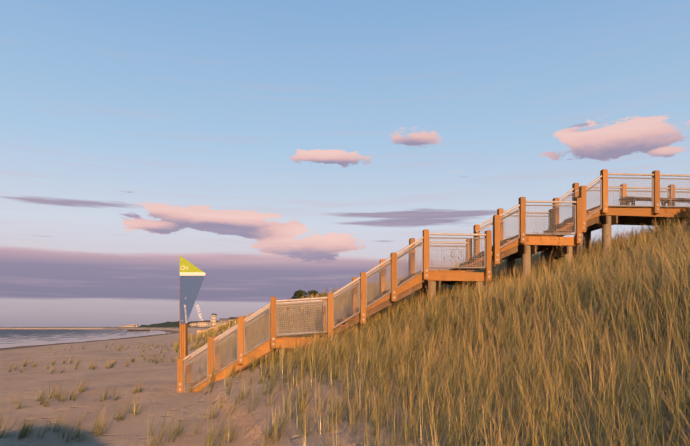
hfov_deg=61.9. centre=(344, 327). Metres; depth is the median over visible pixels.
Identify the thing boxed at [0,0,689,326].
sky
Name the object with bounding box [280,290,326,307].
trees
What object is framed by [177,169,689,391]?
beach access stair
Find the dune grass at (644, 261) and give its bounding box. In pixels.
[0,214,689,445]
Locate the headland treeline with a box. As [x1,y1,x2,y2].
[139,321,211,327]
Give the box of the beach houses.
[118,314,245,326]
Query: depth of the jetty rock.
467.02 m
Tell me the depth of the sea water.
225.48 m
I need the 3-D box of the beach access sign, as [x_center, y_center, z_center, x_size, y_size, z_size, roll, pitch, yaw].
[-4.267,0.049,16.182,0.742,4.163,0.212,0,0,1]
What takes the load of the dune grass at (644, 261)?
on the beach terrain at (157, 395)
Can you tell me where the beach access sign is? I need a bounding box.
[179,256,205,380]
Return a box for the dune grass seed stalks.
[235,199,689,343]
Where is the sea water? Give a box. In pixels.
[0,329,169,347]
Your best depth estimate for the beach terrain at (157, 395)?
10.10 m
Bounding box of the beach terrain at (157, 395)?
[0,235,689,445]
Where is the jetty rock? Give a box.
[127,330,149,331]

